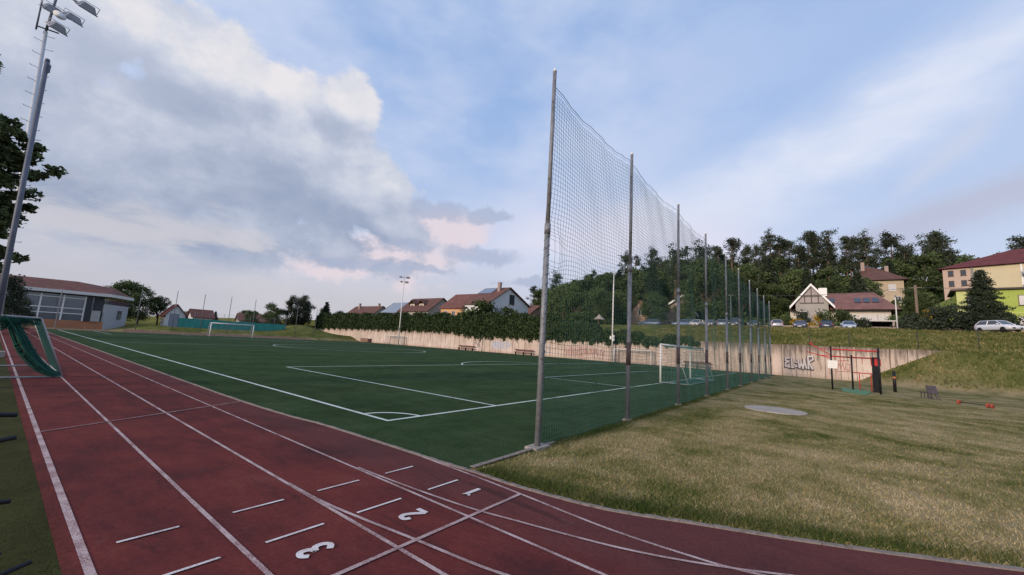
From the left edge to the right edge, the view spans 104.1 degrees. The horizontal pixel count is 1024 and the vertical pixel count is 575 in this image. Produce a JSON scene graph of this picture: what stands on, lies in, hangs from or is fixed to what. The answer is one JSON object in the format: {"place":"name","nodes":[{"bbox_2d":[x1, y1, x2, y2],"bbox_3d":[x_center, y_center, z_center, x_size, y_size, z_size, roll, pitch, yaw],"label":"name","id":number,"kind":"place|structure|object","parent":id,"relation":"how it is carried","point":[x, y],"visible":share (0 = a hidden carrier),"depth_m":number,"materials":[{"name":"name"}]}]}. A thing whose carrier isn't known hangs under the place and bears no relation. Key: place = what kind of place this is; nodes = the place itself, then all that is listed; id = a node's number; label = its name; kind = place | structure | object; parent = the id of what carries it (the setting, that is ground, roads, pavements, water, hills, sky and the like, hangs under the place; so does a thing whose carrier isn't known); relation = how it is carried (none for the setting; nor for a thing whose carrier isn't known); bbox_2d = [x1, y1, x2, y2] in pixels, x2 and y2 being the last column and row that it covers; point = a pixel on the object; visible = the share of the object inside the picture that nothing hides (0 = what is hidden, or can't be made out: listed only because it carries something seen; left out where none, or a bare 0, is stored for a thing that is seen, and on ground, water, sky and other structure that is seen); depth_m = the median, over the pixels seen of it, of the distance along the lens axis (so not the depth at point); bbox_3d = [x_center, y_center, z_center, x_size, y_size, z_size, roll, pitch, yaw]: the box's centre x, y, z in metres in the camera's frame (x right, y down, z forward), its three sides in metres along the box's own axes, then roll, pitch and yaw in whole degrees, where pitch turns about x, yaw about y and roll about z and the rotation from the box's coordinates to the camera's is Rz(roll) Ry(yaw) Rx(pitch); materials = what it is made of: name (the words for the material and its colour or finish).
{"place":"outdoors","nodes":[
{"label":"outdoors","id":0,"kind":"place"},
{"bbox_2d":[0,412,31,574],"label":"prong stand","id":1,"kind":"object","parent":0,"point":[8,501],"visible":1,"depth_m":1.53,"materials":[{"name":"black metal"}]},
{"bbox_2d":[0,328,1023,574],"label":"running track","id":2,"kind":"structure","parent":0,"point":[116,486],"depth_m":4.60,"materials":[{"name":"red rubber"}]},
{"bbox_2d":[0,314,62,377],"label":"training goal","id":3,"kind":"object","parent":2,"relation":"on","point":[24,349],"visible":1,"depth_m":12.84,"materials":[{"name":"metal"}]},
{"bbox_2d":[116,466,456,574],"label":"start dashes","id":4,"kind":"object","parent":2,"relation":"on","point":[275,538],"visible":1,"depth_m":4.01,"materials":[{"name":"paint"}]},
{"bbox_2d":[296,542,333,557],"bbox_3d":[-1.802,2.405,3.666,0.178,0.002,0.341,-3,-10,38],"label":"lane number","id":5,"kind":"object","parent":2,"relation":"on","point":[300,554],"visible":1,"depth_m":3.67,"materials":[{"name":"paint"}]},
{"bbox_2d":[0,329,793,574],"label":"lane lines","id":6,"kind":"object","parent":2,"relation":"on","point":[87,565],"visible":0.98,"depth_m":4.36,"materials":[{"name":"paint"}]},
{"bbox_2d":[49,332,1023,571],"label":"track kerb","id":7,"kind":"structure","parent":2,"relation":"on","point":[935,558],"depth_m":4.78,"materials":[{"name":"concrete"}]},
{"bbox_2d":[0,301,1023,567],"bbox_3d":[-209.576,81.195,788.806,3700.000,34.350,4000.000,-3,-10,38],"label":"ground","id":8,"kind":"structure","parent":0,"point":[1010,399],"depth_m":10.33,"materials":[{"name":"green plant"}]},
{"bbox_2d":[0,273,31,325],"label":"garden tree","id":9,"kind":"object","parent":8,"relation":"on","point":[11,300],"visible":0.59,"depth_m":38.57,"materials":[{"name":"green plant"}]},
{"bbox_2d":[1,297,35,331],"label":"garden tree","id":10,"kind":"object","parent":8,"relation":"on","point":[27,303],"visible":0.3,"depth_m":41.89,"materials":[{"name":"green plant"}]},
{"bbox_2d":[0,341,61,574],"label":"turf strip","id":11,"kind":"object","parent":8,"relation":"on","point":[6,389],"visible":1,"depth_m":4.24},
{"bbox_2d":[0,58,50,316],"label":"net post","id":12,"kind":"object","parent":11,"relation":"on","point":[18,206],"visible":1,"depth_m":9.66,"materials":[{"name":"metal"}]},
{"bbox_2d":[0,396,74,574],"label":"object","id":13,"kind":"object","parent":11,"relation":"on","point":[28,513],"visible":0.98,"depth_m":3.87,"materials":[{"name":"plant"}]},
{"bbox_2d":[0,54,68,272],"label":"leafy tree","id":14,"kind":"object","parent":8,"relation":"on","point":[12,156],"visible":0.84,"depth_m":11.02,"materials":[{"name":"green plant"}]},
{"bbox_2d":[0,0,99,356],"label":"floodlight mast","id":15,"kind":"object","parent":8,"relation":"on","point":[60,14],"visible":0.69,"depth_m":19.82,"materials":[{"name":"metal"}]},
{"bbox_2d":[0,274,133,328],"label":"sports hall","id":16,"kind":"structure","parent":8,"relation":"on","point":[66,304],"depth_m":73.06,"materials":[{"name":"grey glass"}]},
{"bbox_2d":[104,280,145,320],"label":"broadleaf tree","id":17,"kind":"object","parent":8,"relation":"on","point":[122,286],"visible":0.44,"depth_m":90.02,"materials":[{"name":"green plant"}]},
{"bbox_2d":[126,284,157,323],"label":"broadleaf tree","id":18,"kind":"object","parent":8,"relation":"on","point":[143,315],"visible":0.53,"depth_m":94.73,"materials":[{"name":"green plant"}]},
{"bbox_2d":[144,295,171,324],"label":"broadleaf tree","id":19,"kind":"object","parent":8,"relation":"on","point":[162,305],"visible":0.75,"depth_m":97.01,"materials":[{"name":"green plant"}]},
{"bbox_2d":[158,304,187,325],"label":"house","id":20,"kind":"structure","parent":8,"relation":"on","point":[164,315],"depth_m":94.62,"materials":[{"name":"paint"}]},
{"bbox_2d":[186,309,214,319],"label":"house","id":21,"kind":"structure","parent":8,"relation":"on","point":[207,315],"depth_m":112.92,"materials":[{"name":"red tile"}]},
{"bbox_2d":[167,312,286,330],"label":"court fence","id":22,"kind":"object","parent":8,"relation":"on","point":[187,322],"visible":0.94,"depth_m":83.84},
{"bbox_2d":[260,303,282,324],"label":"broadleaf tree","id":23,"kind":"object","parent":8,"relation":"on","point":[270,315],"visible":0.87,"depth_m":107.82,"materials":[{"name":"green plant"}]},
{"bbox_2d":[281,301,311,324],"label":"broadleaf tree","id":24,"kind":"object","parent":8,"relation":"on","point":[293,312],"visible":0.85,"depth_m":110.47,"materials":[{"name":"green plant"}]},
{"bbox_2d":[347,303,384,314],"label":"gabled house","id":25,"kind":"structure","parent":8,"relation":"on","point":[360,309],"depth_m":154.82,"materials":[{"name":"brown tile"}]},
{"bbox_2d":[25,327,758,373],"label":"ash strip","id":26,"kind":"object","parent":8,"relation":"on","point":[138,331],"visible":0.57,"depth_m":72.29,"materials":[{"name":"gravel"}]},
{"bbox_2d":[47,329,774,468],"bbox_3d":[-21.204,8.275,54.336,91.532,0.001,52.583,-3,-10,38],"label":"football pitch","id":27,"kind":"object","parent":8,"relation":"on","point":[234,353],"visible":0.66,"depth_m":17.62,"materials":[{"name":"green plastic"}]},
{"bbox_2d":[143,364,562,466],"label":"turf fibres","id":28,"kind":"object","parent":27,"relation":"on","point":[416,410],"visible":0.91,"depth_m":10.69,"materials":[{"name":"plastic"}]},
{"bbox_2d":[60,330,735,420],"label":"pitch lines","id":29,"kind":"object","parent":27,"relation":"on","point":[367,414],"visible":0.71,"depth_m":14.64,"materials":[{"name":"paint"}]},
{"bbox_2d":[660,343,713,384],"bbox_3d":[12.434,5.348,28.052,1.907,2.499,8.061,-3,-10,38],"label":"football goal","id":30,"kind":"object","parent":27,"relation":"on","point":[688,355],"visible":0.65,"depth_m":26.70,"materials":[{"name":"white metal"}]},
{"bbox_2d":[397,298,446,314],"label":"gabled house","id":31,"kind":"structure","parent":8,"relation":"on","point":[431,306],"depth_m":117.44,"materials":[{"name":"brown tile"}]},
{"bbox_2d":[438,294,475,314],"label":"gabled house","id":32,"kind":"structure","parent":8,"relation":"on","point":[453,305],"depth_m":108.02,"materials":[{"name":"red tile"}]},
{"bbox_2d":[456,298,500,319],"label":"round bush","id":33,"kind":"object","parent":8,"relation":"on","point":[484,306],"visible":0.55,"depth_m":80.95,"materials":[{"name":"green plant"}]},
{"bbox_2d":[462,282,530,314],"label":"gabled house","id":34,"kind":"structure","parent":8,"relation":"on","point":[499,296],"depth_m":93.72,"materials":[{"name":"paint"}]},
{"bbox_2d":[470,441,556,467],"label":"pitch kerb","id":35,"kind":"structure","parent":8,"relation":"on","point":[502,457],"depth_m":6.90,"materials":[{"name":"concrete"}]},
{"bbox_2d":[525,68,556,451],"bbox_3d":[0.721,-0.853,8.304,0.280,8.086,0.460,-3,-10,38],"label":"net post","id":36,"kind":"object","parent":8,"relation":"on","point":[540,381],"visible":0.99,"depth_m":8.12,"materials":[{"name":"white metal"}]},
{"bbox_2d":[547,282,576,317],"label":"broadleaf tree","id":37,"kind":"object","parent":8,"relation":"on","point":[552,300],"visible":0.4,"depth_m":103.48,"materials":[{"name":"green plant"}]},
{"bbox_2d":[559,284,592,322],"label":"broadleaf tree","id":38,"kind":"object","parent":8,"relation":"on","point":[575,313],"visible":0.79,"depth_m":96.46,"materials":[{"name":"green plant"}]},
{"bbox_2d":[586,287,611,323],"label":"broadleaf tree","id":39,"kind":"object","parent":8,"relation":"on","point":[596,290],"visible":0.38,"depth_m":95.09,"materials":[{"name":"green plant"}]},
{"bbox_2d":[593,289,620,324],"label":"broadleaf tree","id":40,"kind":"object","parent":8,"relation":"on","point":[603,310],"visible":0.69,"depth_m":88.13,"materials":[{"name":"green plant"}]},
{"bbox_2d":[605,291,631,323],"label":"broadleaf tree","id":41,"kind":"object","parent":8,"relation":"on","point":[624,305],"visible":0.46,"depth_m":93.45,"materials":[{"name":"green plant"}]},
{"bbox_2d":[623,152,632,421],"bbox_3d":[3.495,-0.201,11.864,0.200,8.086,0.260,-2,-9,33],"label":"net post","id":42,"kind":"object","parent":8,"relation":"on","point":[628,364],"visible":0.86,"depth_m":11.72,"materials":[{"name":"white metal"}]},
{"bbox_2d":[541,82,769,442],"bbox_3d":[14.265,2.453,25.807,0.184,7.806,44.646,-3,-10,38],"label":"ball stop net","id":43,"kind":"object","parent":42,"relation":"attached to","point":[654,383],"visible":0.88,"depth_m":13.23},
{"bbox_2d":[614,277,641,311],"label":"broadleaf tree","id":44,"kind":"object","parent":8,"relation":"on","point":[625,282],"visible":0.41,"depth_m":110.12,"materials":[{"name":"green plant"}]},
{"bbox_2d":[315,327,944,380],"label":"retaining wall","id":45,"kind":"structure","parent":8,"relation":"on","point":[794,360],"depth_m":52.90,"materials":[{"name":"concrete"}]},
{"bbox_2d":[314,311,700,347],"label":"ivy hedge","id":46,"kind":"object","parent":45,"relation":"on","point":[497,324],"visible":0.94,"depth_m":76.54,"materials":[{"name":"green plant"}]},
{"bbox_2d":[631,300,652,324],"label":"gabled house","id":47,"kind":"structure","parent":8,"relation":"on","point":[634,320],"depth_m":96.93,"materials":[{"name":"paint"}]},
{"bbox_2d":[638,266,663,301],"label":"spruce tree","id":48,"kind":"object","parent":8,"relation":"on","point":[652,283],"visible":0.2,"depth_m":107.75,"materials":[{"name":"green plant"}]},
{"bbox_2d":[639,295,667,321],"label":"broadleaf tree","id":49,"kind":"object","parent":8,"relation":"on","point":[645,308],"visible":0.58,"depth_m":86.32,"materials":[{"name":"green plant"}]},
{"bbox_2d":[662,243,692,297],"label":"pine tree","id":50,"kind":"object","parent":8,"relation":"on","point":[673,273],"visible":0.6,"depth_m":105.39,"materials":[{"name":"green plant"}]},
{"bbox_2d":[675,203,680,404],"bbox_3d":[6.591,0.526,15.838,0.200,8.086,0.260,-1,-9,29],"label":"net post","id":51,"kind":"object","parent":8,"relation":"on","point":[678,316],"visible":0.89,"depth_m":15.74,"materials":[{"name":"white metal"}]},
{"bbox_2d":[672,293,695,321],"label":"broadleaf tree","id":52,"kind":"object","parent":8,"relation":"on","point":[682,310],"visible":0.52,"depth_m":86.78,"materials":[{"name":"green plant"}]},
{"bbox_2d":[684,238,721,315],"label":"pine tree","id":53,"kind":"object","parent":8,"relation":"on","point":[698,252],"visible":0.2,"depth_m":100.64,"materials":[{"name":"green plant"}]},
{"bbox_2d":[671,256,737,319],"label":"broadleaf tree","id":54,"kind":"object","parent":8,"relation":"on","point":[694,263],"visible":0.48,"depth_m":89.10,"materials":[{"name":"green plant"}]},
{"bbox_2d":[705,232,707,395],"bbox_3d":[9.541,1.220,19.625,0.200,8.086,0.260,0,-9,24],"label":"net post","id":55,"kind":"object","parent":8,"relation":"on","point":[706,343],"visible":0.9,"depth_m":19.50,"materials":[{"name":"white metal"}]},
{"bbox_2d":[725,254,728,389],"bbox_3d":[12.765,1.978,23.763,0.200,8.086,0.260,1,-8,19],"label":"net post","id":56,"kind":"object","parent":8,"relation":"on","point":[727,365],"visible":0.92,"depth_m":23.61,"materials":[{"name":"white metal"}]},
{"bbox_2d":[723,237,747,270],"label":"pine tree","id":57,"kind":"object","parent":8,"relation":"on","point":[734,244],"visible":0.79,"depth_m":136.15,"materials":[{"name":"green plant"}]},
{"bbox_2d":[738,268,741,385],"bbox_3d":[15.624,2.650,27.432,0.200,8.086,0.260,1,-8,15],"label":"net post","id":58,"kind":"object","parent":8,"relation":"on","point":[740,370],"visible":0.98,"depth_m":27.30,"materials":[{"name":"white metal"}]},
{"bbox_2d":[539,272,944,324],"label":"hillside undergrowth","id":59,"kind":"object","parent":8,"relation":"on","point":[936,298],"visible":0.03,"depth_m":94.60,"materials":[{"name":"green plant"}]},
{"bbox_2d":[720,273,766,318],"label":"broadleaf tree","id":60,"kind":"object","parent":8,"relation":"on","point":[746,280],"visible":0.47,"depth_m":83.75,"materials":[{"name":"green plant"}]},
{"bbox_2d":[746,242,763,271],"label":"pine tree","id":61,"kind":"object","parent":8,"relation":"on","point":[756,253],"visible":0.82,"depth_m":133.06,"materials":[{"name":"green plant"}]},
{"bbox_2d":[741,267,778,315],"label":"broadleaf tree","id":62,"kind":"object","parent":8,"relation":"on","point":[751,273],"visible":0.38,"depth_m":90.20,"materials":[{"name":"green plant"}]},
{"bbox_2d":[756,228,777,259],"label":"pine tree","id":63,"kind":"object","parent":8,"relation":"on","point":[768,237],"visible":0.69,"depth_m":146.61,"materials":[{"name":"green plant"}]},
{"bbox_2d":[755,258,787,305],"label":"spruce tree","id":64,"kind":"object","parent":8,"relation":"on","point":[768,265],"visible":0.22,"depth_m":102.20,"materials":[{"name":"green plant"}]},
{"bbox_2d":[756,283,788,315],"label":"broadleaf tree","id":65,"kind":"object","parent":8,"relation":"on","point":[775,298],"visible":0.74,"depth_m":88.75,"materials":[{"name":"green plant"}]},
{"bbox_2d":[744,405,807,414],"bbox_3d":[10.123,4.739,15.389,2.040,0.086,2.040,-3,-10,38],"label":"throwing circle","id":66,"kind":"object","parent":8,"relation":"on","point":[776,410],"visible":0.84,"depth_m":15.19,"materials":[{"name":"concrete"}]},
{"bbox_2d":[758,256,795,277],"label":"broadleaf tree","id":67,"kind":"object","parent":8,"relation":"on","point":[776,262],"visible":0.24,"depth_m":114.13,"materials":[{"name":"green plant"}]},
{"bbox_2d":[768,235,794,274],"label":"pine tree","id":68,"kind":"object","parent":8,"relation":"on","point":[782,240],"visible":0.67,"depth_m":124.09,"materials":[{"name":"green plant"}]},
{"bbox_2d":[776,269,804,302],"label":"broadleaf tree","id":69,"kind":"object","parent":8,"relation":"on","point":[795,277],"visible":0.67,"depth_m":99.06,"materials":[{"name":"green plant"}]},
{"bbox_2d":[784,244,811,272],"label":"pine tree","id":70,"kind":"object","parent":8,"relation":"on","point":[802,250],"visible":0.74,"depth_m":111.25,"materials":[{"name":"green plant"}]},
{"bbox_2d":[794,270,815,300],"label":"spruce tree","id":71,"kind":"object","parent":8,"relation":"on","point":[807,279],"visible":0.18,"depth_m":89.55,"materials":[{"name":"green plant"}]},
{"bbox_2d":[795,230,822,271],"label":"pine tree","id":72,"kind":"object","parent":8,"relation":"on","point":[809,240],"visible":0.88,"depth_m":124.29,"materials":[{"name":"green plant"}]},
{"bbox_2d":[812,234,843,279],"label":"pine tree","id":73,"kind":"object","parent":8,"relation":"on","point":[827,247],"visible":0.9,"depth_m":120.79,"materials":[{"name":"green plant"}]},
{"bbox_2d":[813,264,851,292],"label":"broadleaf tree","id":74,"kind":"object","parent":8,"relation":"on","point":[828,272],"visible":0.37,"depth_m":91.26,"materials":[{"name":"green plant"}]},
{"bbox_2d":[815,277,849,292],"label":"broadleaf tree","id":75,"kind":"object","parent":8,"relation":"on","point":[835,282],"visible":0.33,"depth_m":83.06,"materials":[{"name":"green plant"}]},
{"bbox_2d":[815,307,851,325],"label":"garden shrub","id":76,"kind":"object","parent":8,"relation":"on","point":[827,315],"visible":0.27,"depth_m":67.04,"materials":[{"name":"green plant"}]},
{"bbox_2d":[646,324,1023,391],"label":"slope grass","id":77,"kind":"structure","parent":8,"relation":"on","point":[971,344],"depth_m":46.90,"materials":[{"name":"green plant"}]},
{"bbox_2d":[806,342,881,394],"bbox_3d":[24.154,5.751,29.061,2.413,3.334,4.171,10,-10,-41],"label":"workout station","id":78,"kind":"object","parent":8,"relation":"on","point":[875,374],"visible":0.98,"depth_m":28.54,"materials":[{"name":"metal"}]},
{"bbox_2d":[789,283,900,323],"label":"half timbered house","id":79,"kind":"structure","parent":8,"relation":"on","point":[872,306],"depth_m":72.42,"materials":[{"name":"tile"}]},
{"bbox_2d":[835,236,863,275],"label":"pine tree","id":80,"kind":"object","parent":8,"relation":"on","point":[844,242],"visible":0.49,"depth_m":124.23,"materials":[{"name":"green plant"}]},
{"bbox_2d":[831,310,871,326],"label":"garden shrub","id":81,"kind":"object","parent":8,"relation":"on","point":[842,315],"visible":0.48,"depth_m":65.75,"materials":[{"name":"green plant"}]},
{"bbox_2d":[837,235,866,276],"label":"pine tree","id":82,"kind":"object","parent":8,"relation":"on","point":[850,246],"visible":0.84,"depth_m":117.28,"materials":[{"name":"green plant"}]},
{"bbox_2d":[847,271,869,292],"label":"spruce tree","id":83,"kind":"object","parent":8,"relation":"on","point":[857,283],"visible":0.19,"depth_m":83.13,"materials":[{"name":"green plant"}]},
{"bbox_2d":[854,228,884,267],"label":"pine tree","id":84,"kind":"object","parent":8,"relation":"on","point":[870,261],"visible":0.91,"depth_m":118.94,"materials":[{"name":"green plant"}]},
{"bbox_2d":[849,262,908,305],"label":"hillside villa","id":85,"kind":"object","parent":8,"relation":"on","point":[887,279],"visible":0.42,"depth_m":96.39,"materials":[{"name":"paint"}]},
{"bbox_2d":[876,229,905,267],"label":"pine tree","id":86,"kind":"object","parent":8,"relation":"on","point":[887,241],"visible":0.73,"depth_m":117.54,"materials":[{"name":"green plant"}]},
{"bbox_2d":[879,257,918,281],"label":"broadleaf tree","id":87,"kind":"object","parent":8,"relation":"on","point":[897,263],"visible":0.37,"depth_m":110.25,"materials":[{"name":"green plant"}]},
{"bbox_2d":[891,245,920,287],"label":"pine tree","id":88,"kind":"object","parent":8,"relation":"on","point":[905,252],"visible":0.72,"depth_m":111.04,"materials":[{"name":"green plant"}]},
{"bbox_2d":[890,312,930,330],"bbox_3d":[59.556,5.373,59.643,4.944,3.814,4.579,5,-8,-15],"label":"spreading bush","id":89,"kind":"object","parent":8,"relation":"on","point":[912,321],"visible":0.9,"depth_m":59.01,"materials":[{"name":"green plant"}]},
{"bbox_2d":[899,286,934,317],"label":"broadleaf tree","id":90,"kind":"object","parent":8,"relation":"on","point":[910,300],"visible":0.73,"depth_m":78.63,"materials":[{"name":"green plant"}]},
{"bbox_2d":[897,251,945,292],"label":"broadleaf tree","id":91,"kind":"object","parent":8,"relation":"on","point":[928,260],"visible":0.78,"depth_m":106.24,"materials":[{"name":"green plant"}]},
{"bbox_2d":[913,299,962,330],"bbox_3d":[62.169,4.467,58.362,5.543,5.386,5.815,0,-9,23],"label":"spreading bush","id":92,"kind":"object","parent":8,"relation":"on","point":[939,323],"visible":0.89,"depth_m":57.43,"materials":[{"name":"green plant"}]},
{"bbox_2d":[924,229,953,253],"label":"pine tree","id":93,"kind":"object","parent":8,"relation":"on","point":[936,239],"visible":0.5,"depth_m":113.50,"materials":[{"name":"green plant"}]},
{"bbox_2d":[924,262,961,294],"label":"broadleaf tree","id":94,"kind":"object","parent":8,"relation":"on","point":[938,276],"visible":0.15,"depth_m":100.04,"materials":[{"name":"green plant"}]},
{"bbox_2d":[937,241,960,265],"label":"pine tree","id":95,"kind":"object","parent":8,"relation":"on","point":[947,252],"visible":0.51,"depth_m":105.81,"materials":[{"name":"green plant"}]},
{"bbox_2d":[934,308,986,331],"bbox_3d":[64.504,5.184,57.160,6.188,4.248,6.116,2,-8,9],"label":"spreading bush","id":96,"kind":"object","parent":8,"relation":"on","point":[963,317],"visible":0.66,"depth_m":55.65,"materials":[{"name":"green plant"}]},
{"bbox_2d":[935,287,1023,323],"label":"lime building","id":97,"kind":"structure","parent":8,"relation":"on","point":[1013,299],"depth_m":62.65,"materials":[{"name":"paint"}]},
{"bbox_2d":[936,249,1023,299],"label":"apartment block","id":98,"kind":"structure","parent":8,"relation":"on","point":[1005,269],"depth_m":81.76,"materials":[{"name":"paint"}]},
{"bbox_2d":[954,269,1021,331],"bbox_3d":[67.295,2.409,57.221,7.110,10.243,7.271,3,-8,2],"label":"spruce tree","id":99,"kind":"object","parent":8,"relation":"on","point":[981,298],"visible":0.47,"depth_m":56.57,"materials":[{"name":"green plant"}]},
{"bbox_2d":[1005,234,1023,249],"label":"pine tree","id":100,"kind":"object","parent":8,"relation":"on","point":[1019,242],"visible":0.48,"depth_m":102.43,"materials":[{"name":"green plant"}]},
{"bbox_2d":[0,0,1023,319],"label":"sky","id":101,"kind":"structure","parent":0,"point":[248,153],"materials":[{"name":"blue"}]},
{"bbox_2d":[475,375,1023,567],"bbox_3d":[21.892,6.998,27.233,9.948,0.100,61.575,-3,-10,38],"label":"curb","id":102,"kind":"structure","parent":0,"point":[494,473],"depth_m":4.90,"materials":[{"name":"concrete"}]},
{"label":"road","id":103,"kind":"structure","parent":0,"visible":0},
{"bbox_2d":[974,320,1023,331],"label":"parked car","id":104,"kind":"object","parent":103,"relation":"on","point":[996,325],"visible":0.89,"depth_m":49.60,"materials":[{"name":"paint"}]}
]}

